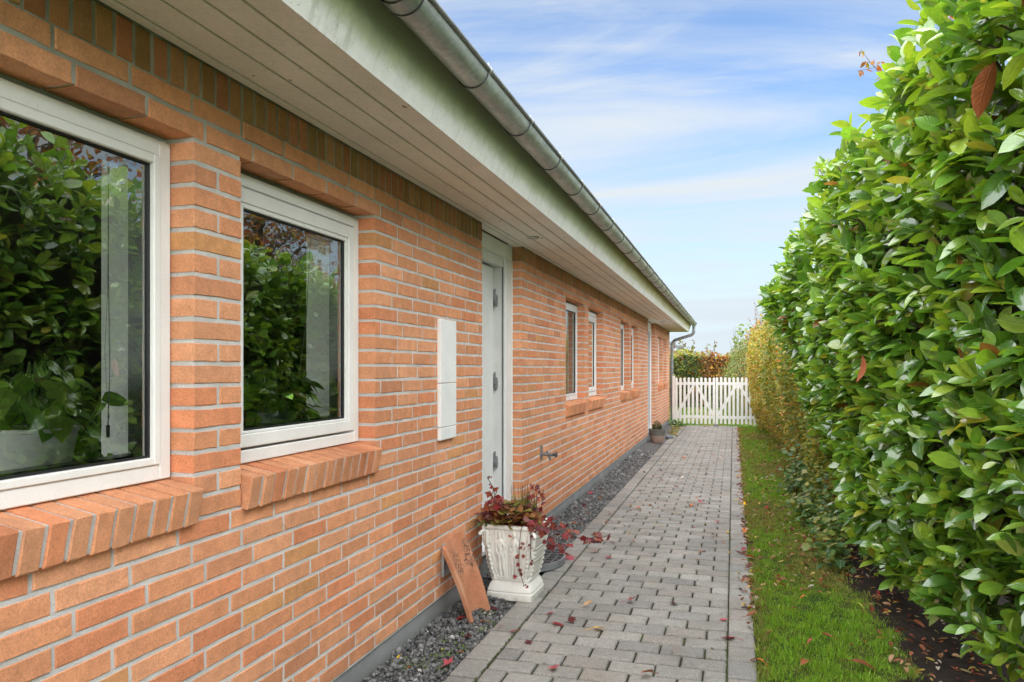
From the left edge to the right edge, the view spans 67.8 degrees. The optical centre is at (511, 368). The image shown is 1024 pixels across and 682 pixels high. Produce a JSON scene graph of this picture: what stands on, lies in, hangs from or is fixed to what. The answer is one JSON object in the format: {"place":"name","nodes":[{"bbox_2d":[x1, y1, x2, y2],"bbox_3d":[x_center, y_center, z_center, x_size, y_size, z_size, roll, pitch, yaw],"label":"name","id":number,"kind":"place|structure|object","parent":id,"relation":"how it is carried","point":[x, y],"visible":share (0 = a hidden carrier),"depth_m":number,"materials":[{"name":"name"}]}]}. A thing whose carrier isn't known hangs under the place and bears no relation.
{"place":"outdoors","nodes":[
{"label":"outdoors","id":0,"kind":"place"},
{"bbox_2d":[443,425,757,681],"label":"path","id":1,"kind":"structure","parent":0,"point":[621,647],"depth_m":4.71,"materials":[{"name":"concrete"}]},
{"bbox_2d":[564,616,575,622],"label":"fallen leaf","id":2,"kind":"object","parent":1,"relation":"on","point":[571,619],"visible":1,"depth_m":4.20,"materials":[{"name":"red plant"}]},
{"bbox_2d":[565,555,578,560],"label":"fallen leaf","id":3,"kind":"object","parent":1,"relation":"on","point":[570,557],"visible":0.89,"depth_m":5.60,"materials":[{"name":"red plant"}]},
{"bbox_2d":[474,468,730,681],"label":"joint moss","id":4,"kind":"object","parent":1,"relation":"on","point":[495,656],"visible":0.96,"depth_m":3.82,"materials":[{"name":"green plant"}]},
{"bbox_2d":[641,669,656,672],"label":"fallen leaf","id":5,"kind":"object","parent":1,"relation":"on","point":[650,670],"visible":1,"depth_m":3.47,"materials":[{"name":"brown plant"}]},
{"bbox_2d":[667,423,683,436],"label":"creeping weed","id":6,"kind":"object","parent":1,"relation":"on","point":[677,428],"visible":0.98,"depth_m":16.89,"materials":[{"name":"green plant"}]},
{"bbox_2d":[740,610,756,617],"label":"fallen leaf","id":7,"kind":"object","parent":1,"relation":"on","point":[751,612],"visible":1,"depth_m":4.27,"materials":[{"name":"orange plant"}]},
{"bbox_2d":[669,407,758,426],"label":"ground","id":8,"kind":"structure","parent":0,"point":[708,414],"depth_m":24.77,"materials":[{"name":"green plant"}]},
{"bbox_2d":[0,0,696,681],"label":"brick house","id":9,"kind":"structure","parent":8,"relation":"on","point":[344,204],"depth_m":2.88,"materials":[{"name":"brick"}]},
{"bbox_2d":[0,78,169,509],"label":"window","id":10,"kind":"structure","parent":9,"relation":"in","point":[24,110],"depth_m":2.20,"materials":[{"name":"white glass"}]},
{"bbox_2d":[247,410,297,422],"bbox_3d":[-0.949,0.232,3.025,0.196,0.125,0.195,0,0,16],"label":"plant pot","id":11,"kind":"object","parent":9,"relation":"on","point":[287,415],"visible":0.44,"depth_m":2.95,"materials":[{"name":"grey stone"}]},
{"bbox_2d":[243,366,330,424],"bbox_3d":[-1.002,0.150,3.054,0.413,0.325,0.582,0,0,16],"label":"houseplant","id":12,"kind":"object","parent":11,"relation":"in","point":[268,393],"visible":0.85,"depth_m":2.98,"materials":[{"name":"green plant"}]},
{"bbox_2d":[240,173,357,463],"bbox_3d":[-0.880,-0.172,2.985,0.128,0.997,0.954,0,0,16],"label":"window","id":13,"kind":"structure","parent":9,"relation":"in","point":[261,202],"depth_m":3.17,"materials":[{"name":"white glass"}]},
{"bbox_2d":[441,543,450,577],"bbox_3d":[-0.356,1.055,4.269,0.018,0.180,0.190,0,0,16],"label":"vent grille","id":14,"kind":"object","parent":9,"relation":"attached to","point":[445,570],"visible":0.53,"depth_m":4.18,"materials":[{"name":"metal"}]},
{"bbox_2d":[437,319,455,440],"bbox_3d":[-0.361,0.060,4.239,0.024,0.660,0.240,0,0,16],"label":"meter cabinet","id":15,"kind":"object","parent":9,"relation":"attached to","point":[446,379],"visible":1,"depth_m":4.20,"materials":[{"name":"plastic"}]},
{"bbox_2d":[526,236,539,238],"bbox_3d":[0.147,-0.923,5.351,0.092,0.014,0.092,0,0,16],"label":"downlight","id":16,"kind":"object","parent":9,"relation":"attached to","point":[529,237],"visible":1,"depth_m":5.35,"materials":[{"name":"metal"}]},
{"bbox_2d":[540,444,557,460],"bbox_3d":[0.306,0.696,6.326,0.138,0.134,0.064,0,0,16],"label":"garden tap","id":17,"kind":"object","parent":9,"relation":"attached to","point":[546,453],"visible":1,"depth_m":6.32,"materials":[{"name":"metal"}]},
{"bbox_2d":[566,302,576,400],"bbox_3d":[0.542,-0.172,7.783,0.080,0.996,0.938,0,0,16],"label":"window","id":18,"kind":"structure","parent":9,"relation":"in","point":[571,309],"depth_m":8.15,"materials":[{"name":"white glass"}]},
{"bbox_2d":[588,311,595,395],"bbox_3d":[0.873,-0.172,8.926,0.078,0.996,0.938,0,0,16],"label":"window","id":19,"kind":"structure","parent":9,"relation":"in","point":[592,316],"depth_m":9.17,"materials":[{"name":"white glass"}]},
{"bbox_2d":[621,324,623,389],"bbox_3d":[1.566,-0.172,11.307,0.080,0.996,0.878,0,0,16],"label":"window","id":20,"kind":"structure","parent":9,"relation":"in","point":[622,326],"depth_m":11.65,"materials":[{"name":"white glass"}]},
{"bbox_2d":[631,328,632,387],"bbox_3d":[1.892,-0.172,12.434,0.078,0.996,0.864,0,0,16],"label":"window","id":21,"kind":"structure","parent":9,"relation":"in","point":[631,328],"depth_m":12.72,"materials":[{"name":"white glass"}]},
{"bbox_2d":[658,339,658,382],"bbox_3d":[3.139,-0.172,16.718,0.080,0.996,0.988,0,0,16],"label":"window","id":22,"kind":"structure","parent":9,"relation":"in","point":[658,339],"depth_m":17.11,"materials":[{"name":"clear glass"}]},
{"bbox_3d":[-1.262,0.283,2.007,0.242,0.026,0.242,0,0,16],"label":"pot saucer","id":23,"kind":"object","parent":9,"relation":"on","visible":0},
{"bbox_2d":[0,425,79,470],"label":"plant pot","id":24,"kind":"object","parent":23,"relation":"on","point":[20,447],"visible":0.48,"depth_m":1.92,"materials":[{"name":"white plastic"}]},
{"bbox_2d":[0,361,127,459],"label":"houseplant","id":25,"kind":"object","parent":24,"relation":"in","point":[16,405],"visible":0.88,"depth_m":1.99,"materials":[{"name":"green plant"}]},
{"bbox_2d":[363,424,673,681],"bbox_3d":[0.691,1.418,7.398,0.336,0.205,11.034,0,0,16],"label":"gravel","id":26,"kind":"structure","parent":8,"relation":"on","point":[621,474],"depth_m":4.14,"materials":[{"name":"grey gravel"}]},
{"bbox_2d":[440,657,452,667],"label":"fallen leaf","id":27,"kind":"object","parent":26,"relation":"on","point":[446,661],"visible":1,"depth_m":3.60,"materials":[{"name":"red plant"}]},
{"bbox_2d":[399,610,495,673],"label":"gravel weeds","id":28,"kind":"object","parent":26,"relation":"on","point":[445,650],"visible":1,"depth_m":3.71,"materials":[{"name":"green plant"}]},
{"bbox_2d":[442,530,489,622],"bbox_3d":[-0.263,1.188,4.265,0.099,0.504,0.250,-14,11,19],"label":"clay tile","id":29,"kind":"object","parent":26,"relation":"on","point":[458,554],"visible":0.91,"depth_m":4.31,"materials":[{"name":"ceramic"}]},
{"bbox_2d":[478,518,550,602],"bbox_3d":[0.024,1.171,4.729,0.369,0.458,0.369,0,0,18],"label":"stone urn","id":30,"kind":"object","parent":26,"relation":"on","point":[501,549],"visible":0.87,"depth_m":4.59,"materials":[{"name":"stone"}]},
{"bbox_2d":[476,499,542,529],"bbox_3d":[-0.007,0.884,4.717,0.428,0.156,0.402,0,0,16],"label":"heuchera","id":31,"kind":"object","parent":30,"relation":"in","point":[519,511],"visible":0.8,"depth_m":4.62,"materials":[{"name":"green plant"}]},
{"bbox_2d":[510,483,537,519],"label":"heather","id":32,"kind":"object","parent":30,"relation":"in","point":[526,500],"visible":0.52,"depth_m":4.73,"materials":[{"name":"green plant"}]},
{"bbox_2d":[471,476,609,587],"bbox_3d":[0.269,0.975,4.736,1.076,0.647,0.379,0,0,-28],"label":"red creeper","id":33,"kind":"object","parent":30,"relation":"in","point":[531,524],"visible":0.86,"depth_m":4.65,"materials":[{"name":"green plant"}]},
{"bbox_2d":[540,545,564,571],"bbox_3d":[0.201,1.371,5.492,0.360,0.046,0.720,0,0,16],"label":"scraper grate","id":34,"kind":"object","parent":26,"relation":"on","point":[554,559],"visible":0.38,"depth_m":5.42,"materials":[{"name":"metal"}]},
{"bbox_2d":[648,428,665,443],"bbox_3d":[2.731,1.267,14.358,0.330,0.266,0.330,0,0,16],"label":"flower pot","id":35,"kind":"object","parent":26,"relation":"on","point":[656,435],"visible":0.91,"depth_m":14.24,"materials":[{"name":"grey ceramic"}]},
{"bbox_2d":[652,420,662,429],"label":"pot heather","id":36,"kind":"object","parent":35,"relation":"in","point":[655,425],"visible":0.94,"depth_m":14.33,"materials":[{"name":"green plant"}]},
{"bbox_2d":[672,376,674,423],"bbox_3d":[4.004,0.815,18.883,0.060,1.270,0.060,0,0,16],"label":"gate post","id":37,"kind":"object","parent":26,"relation":"on","point":[673,397],"visible":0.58,"depth_m":18.85,"materials":[{"name":"paint"}]},
{"bbox_2d":[675,377,714,423],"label":"picket gate","id":38,"kind":"structure","parent":37,"relation":"attached to","point":[678,412],"depth_m":18.71,"materials":[{"name":"paint"}]},
{"bbox_2d":[667,419,684,426],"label":"weed","id":39,"kind":"object","parent":26,"relation":"on","point":[672,422],"visible":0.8,"depth_m":18.47,"materials":[{"name":"green plant"}]},
{"bbox_2d":[669,342,700,356],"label":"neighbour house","id":40,"kind":"structure","parent":8,"relation":"on","point":[676,346],"depth_m":38.95,"materials":[{"name":"white"}]},
{"bbox_2d":[669,339,773,408],"bbox_3d":[5.598,0.165,28.051,8.269,2.661,1.237,0,0,16],"label":"beech hedge","id":41,"kind":"object","parent":8,"relation":"on","point":[687,364],"visible":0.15,"depth_m":27.33,"materials":[{"name":"green plant"}]},
{"bbox_2d":[724,322,754,413],"bbox_3d":[7.571,-0.015,24.860,1.276,2.991,1.352,0,0,16],"label":"light green shrub","id":42,"kind":"object","parent":8,"relation":"on","point":[736,342],"visible":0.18,"depth_m":24.88,"materials":[{"name":"green plant"}]},
{"bbox_2d":[713,340,771,419],"bbox_3d":[6.920,0.316,21.928,2.372,2.393,2.005,0,0,16],"label":"willow shrub","id":43,"kind":"object","parent":8,"relation":"on","point":[736,357],"visible":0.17,"depth_m":21.92,"materials":[{"name":"green plant"}]},
{"bbox_2d":[731,321,772,412],"bbox_3d":[7.725,0.001,23.385,2.023,2.963,1.990,0,0,16],"label":"red shrub","id":44,"kind":"object","parent":8,"relation":"on","point":[747,357],"visible":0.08,"depth_m":23.34,"materials":[{"name":"green plant"}]},
{"bbox_2d":[437,0,1010,356],"label":"sky","id":45,"kind":"structure","parent":0,"point":[700,127],"materials":[{"name":"blue"}]},
{"bbox_2d":[737,426,933,681],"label":"lawn","id":46,"kind":"structure","parent":0,"point":[874,616],"depth_m":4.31,"materials":[{"name":"green plant"}]},
{"bbox_2d":[716,377,755,424],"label":"picket gate","id":47,"kind":"structure","parent":46,"relation":"on","point":[735,385],"depth_m":18.45,"materials":[{"name":"paint"}]},
{"bbox_2d":[572,426,1008,681],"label":"leaf litter","id":48,"kind":"object","parent":46,"relation":"on","point":[877,595],"visible":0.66,"depth_m":5.32,"materials":[{"name":"brown plant"}]},
{"bbox_2d":[801,658,811,664],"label":"fallen leaf","id":49,"kind":"object","parent":46,"relation":"on","point":[803,661],"visible":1,"depth_m":3.56,"materials":[{"name":"orange plant"}]},
{"bbox_2d":[768,418,856,573],"bbox_3d":[2.716,0.930,7.110,0.494,0.990,4.052,0,0,16],"label":"ground ivy","id":50,"kind":"object","parent":46,"relation":"on","point":[816,512],"visible":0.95,"depth_m":6.35,"materials":[{"name":"green plant"}]},
{"bbox_2d":[839,659,875,669],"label":"fallen leaf","id":51,"kind":"object","parent":46,"relation":"on","point":[861,661],"visible":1,"depth_m":3.56,"materials":[{"name":"orange plant"}]},
{"bbox_2d":[827,536,1023,681],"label":"soil bed","id":52,"kind":"object","parent":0,"point":[946,672],"visible":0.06,"depth_m":3.90,"materials":[{"name":"brown soil"}]},
{"bbox_2d":[746,301,848,535],"bbox_3d":[4.863,0.065,12.218,2.050,2.726,13.081,0,0,16],"label":"autumn hedge","id":53,"kind":"object","parent":52,"relation":"on","point":[777,383],"visible":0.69,"depth_m":9.64,"materials":[{"name":"yellow plant"}]},
{"bbox_2d":[818,16,958,585],"bbox_3d":[2.356,-0.354,4.123,0.684,3.511,3.758,0,0,10],"label":"beech shrub","id":54,"kind":"object","parent":52,"relation":"on","point":[878,69],"visible":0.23,"depth_m":4.87,"materials":[{"name":"red plant"}]},
{"bbox_2d":[755,0,1023,681],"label":"laurel hedge","id":55,"kind":"object","parent":52,"relation":"on","point":[898,322],"visible":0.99,"depth_m":3.09,"materials":[{"name":"green plant"}]},
{"bbox_2d":[906,620,924,626],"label":"fallen leaf","id":56,"kind":"object","parent":52,"relation":"on","point":[919,623],"visible":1,"depth_m":4.05,"materials":[{"name":"brown plant"}]}
]}

